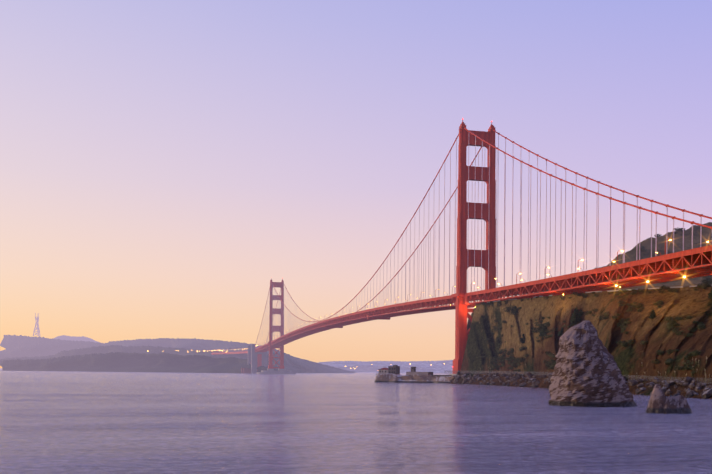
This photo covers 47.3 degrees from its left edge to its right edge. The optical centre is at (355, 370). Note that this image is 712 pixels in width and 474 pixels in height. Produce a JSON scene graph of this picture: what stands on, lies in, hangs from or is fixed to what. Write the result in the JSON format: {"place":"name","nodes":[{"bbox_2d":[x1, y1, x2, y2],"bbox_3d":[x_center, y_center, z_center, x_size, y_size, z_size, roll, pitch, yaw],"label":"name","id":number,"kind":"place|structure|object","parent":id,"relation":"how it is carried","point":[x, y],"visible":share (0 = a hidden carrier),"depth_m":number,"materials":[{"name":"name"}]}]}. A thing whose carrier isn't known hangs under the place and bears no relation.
{"place":"outdoors","nodes":[
{"label":"outdoors","id":0,"kind":"place"},
{"bbox_2d":[33,313,39,335],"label":"radio tower","id":1,"kind":"structure","parent":0,"point":[37,323],"depth_m":10115.00,"materials":[{"name":"white metal"}]},
{"bbox_2d":[54,335,100,342],"bbox_3d":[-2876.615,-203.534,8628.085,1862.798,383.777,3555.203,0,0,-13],"label":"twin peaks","id":2,"kind":"object","parent":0,"point":[72,338],"visible":0.02,"depth_m":9001.72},
{"bbox_2d":[0,345,279,370],"bbox_3d":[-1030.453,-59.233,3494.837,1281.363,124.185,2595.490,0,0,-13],"label":"hill","id":3,"kind":"structure","parent":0,"point":[148,349],"depth_m":3685.60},
{"bbox_2d":[0,335,302,372],"bbox_3d":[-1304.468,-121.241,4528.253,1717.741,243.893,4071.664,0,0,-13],"label":"hill","id":4,"kind":"structure","parent":0,"point":[14,346],"depth_m":5044.65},
{"bbox_2d":[0,368,711,473],"bbox_3d":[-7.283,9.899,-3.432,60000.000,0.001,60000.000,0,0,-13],"label":"water","id":5,"kind":"structure","parent":0,"point":[66,422],"depth_m":140.07,"materials":[{"name":"blue liquid"}]},
{"bbox_2d":[0,352,267,372],"bbox_3d":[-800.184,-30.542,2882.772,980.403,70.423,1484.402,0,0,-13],"label":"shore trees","id":6,"kind":"object","parent":5,"relation":"on","point":[128,362],"visible":0.92,"depth_m":2810.80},
{"bbox_2d":[214,344,266,372],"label":"pylons","id":7,"kind":"object","parent":5,"relation":"on","point":[251,355],"visible":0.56,"depth_m":2301.96,"materials":[{"name":"concrete"}]},
{"bbox_2d":[211,349,261,370],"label":"bridge approach viaduct","id":8,"kind":"object","parent":7,"relation":"on","point":[259,359],"visible":0.52,"depth_m":2528.72,"materials":[{"name":"paint"}]},
{"bbox_2d":[241,368,250,372],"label":"fort point","id":9,"kind":"structure","parent":5,"relation":"on","point":[245,370],"depth_m":2310.74,"materials":[{"name":"brick"}]},
{"bbox_2d":[267,352,354,372],"bbox_3d":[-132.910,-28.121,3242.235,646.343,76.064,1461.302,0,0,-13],"label":"hill","id":10,"kind":"structure","parent":5,"relation":"in","point":[306,366],"depth_m":2925.58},
{"bbox_2d":[256,369,455,375],"bbox_3d":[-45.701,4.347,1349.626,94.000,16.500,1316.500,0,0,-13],"label":"tower piers","id":11,"kind":"structure","parent":5,"relation":"in","point":[272,371],"depth_m":1942.09,"materials":[{"name":"concrete"}]},
{"bbox_2d":[268,278,283,368],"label":"tower","id":12,"kind":"structure","parent":11,"relation":"on","point":[280,328],"depth_m":1960.95,"materials":[{"name":"metal"}]},
{"bbox_2d":[255,127,711,344],"bbox_3d":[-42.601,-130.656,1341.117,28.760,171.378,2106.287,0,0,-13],"label":"cables","id":13,"kind":"object","parent":12,"relation":"attached to","point":[657,212],"visible":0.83,"depth_m":596.12,"materials":[{"name":"orange paint"}]},
{"bbox_2d":[260,134,701,344],"bbox_3d":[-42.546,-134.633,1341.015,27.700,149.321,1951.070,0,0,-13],"label":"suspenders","id":14,"kind":"object","parent":13,"relation":"on","point":[497,238],"visible":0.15,"depth_m":662.64,"materials":[{"name":"red metal"}]},
{"bbox_2d":[451,119,498,373],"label":"tower","id":15,"kind":"structure","parent":11,"relation":"on","point":[486,212],"depth_m":715.46,"materials":[{"name":"metal"}]},
{"bbox_2d":[319,360,452,372],"bbox_3d":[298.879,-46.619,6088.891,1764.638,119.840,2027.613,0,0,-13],"label":"distant shoreline","id":16,"kind":"structure","parent":5,"relation":"on","point":[420,366],"depth_m":5671.64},
{"bbox_2d":[375,374,453,382],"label":"lime point rock","id":17,"kind":"object","parent":5,"relation":"in","point":[396,378],"visible":0.54,"depth_m":700.90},
{"bbox_2d":[379,370,387,373],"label":"fog station walls","id":18,"kind":"structure","parent":17,"relation":"on","point":[383,372],"depth_m":717.67,"materials":[{"name":"beige concrete"}]},
{"bbox_2d":[376,365,451,375],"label":"pier building","id":19,"kind":"structure","parent":17,"relation":"on","point":[397,369],"depth_m":712.37,"materials":[{"name":"grey concrete"}]},
{"bbox_2d":[407,372,456,374],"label":"low building","id":20,"kind":"structure","parent":17,"relation":"on","point":[417,373],"depth_m":700.59,"materials":[{"name":"beige concrete"}]},
{"bbox_2d":[448,222,711,398],"bbox_3d":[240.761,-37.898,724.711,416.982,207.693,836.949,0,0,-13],"label":"cliff","id":21,"kind":"structure","parent":5,"relation":"in","point":[656,333],"depth_m":509.98,"materials":[{"name":"brown stone"}]},
{"bbox_2d":[255,245,711,351],"bbox_3d":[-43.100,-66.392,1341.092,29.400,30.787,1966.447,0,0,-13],"label":"deck truss","id":22,"kind":"object","parent":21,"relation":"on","point":[626,273],"visible":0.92,"depth_m":546.22,"materials":[{"name":"metal"}]},
{"bbox_3d":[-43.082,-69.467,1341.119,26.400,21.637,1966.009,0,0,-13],"label":"deck roadway","id":23,"kind":"object","parent":22,"relation":"on","visible":0},
{"bbox_2d":[258,239,711,347],"bbox_3d":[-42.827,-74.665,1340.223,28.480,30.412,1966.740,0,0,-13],"label":"street lamps","id":24,"kind":"object","parent":23,"relation":"on","point":[521,279],"visible":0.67,"depth_m":603.20,"materials":[{"name":"metal"}]},
{"bbox_2d":[444,370,711,383],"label":"shore fence posts","id":25,"kind":"object","parent":21,"relation":"on","point":[622,375],"visible":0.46,"depth_m":400.47,"materials":[{"name":"grey"}]},
{"bbox_2d":[445,371,711,383],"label":"shore fence","id":26,"kind":"object","parent":25,"relation":"attached to","point":[660,378],"visible":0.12,"depth_m":398.57,"materials":[{"name":"grey"}]},
{"bbox_2d":[449,371,711,398],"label":"riprap boulders","id":27,"kind":"object","parent":21,"relation":"on","point":[706,393],"visible":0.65,"depth_m":387.50,"materials":[{"name":"grey stone"}]},
{"bbox_2d":[483,251,704,370],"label":"tree trunks and limbs","id":28,"kind":"object","parent":21,"relation":"on","point":[607,318],"visible":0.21,"depth_m":486.56,"materials":[{"name":"brown plant"}]},
{"bbox_2d":[477,227,711,373],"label":"shrubs","id":29,"kind":"object","parent":21,"relation":"on","point":[705,284],"visible":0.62,"depth_m":489.01,"materials":[{"name":"green plant"}]},
{"bbox_2d":[480,361,708,380],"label":"pampas blades","id":30,"kind":"object","parent":21,"relation":"on","point":[658,374],"visible":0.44,"depth_m":364.47,"materials":[{"name":"plant"}]},
{"bbox_2d":[480,353,709,377],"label":"pampas plumes","id":31,"kind":"object","parent":21,"relation":"on","point":[658,371],"visible":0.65,"depth_m":367.83,"materials":[{"name":"beige plant"}]},
{"bbox_2d":[487,285,711,302],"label":"crest parapet","id":32,"kind":"structure","parent":21,"relation":"on","point":[614,290],"depth_m":501.31,"materials":[{"name":"red metal"}]},
{"bbox_2d":[512,288,711,343],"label":"cypress crowns","id":33,"kind":"object","parent":21,"relation":"on","point":[575,319],"visible":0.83,"depth_m":519.81,"materials":[{"name":"green plant"}]},
{"bbox_2d":[549,321,636,406],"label":"sea rock","id":34,"kind":"object","parent":5,"relation":"in","point":[586,372],"visible":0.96,"depth_m":240.66,"materials":[{"name":"grey stone"}]},
{"bbox_2d":[646,384,691,413],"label":"small sea rock","id":35,"kind":"object","parent":5,"relation":"in","point":[660,401],"visible":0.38,"depth_m":201.63,"materials":[{"name":"grey stone"}]},
{"bbox_2d":[0,0,711,367],"label":"sky","id":36,"kind":"structure","parent":0,"point":[163,162],"materials":[{"name":"purple"}]}
]}

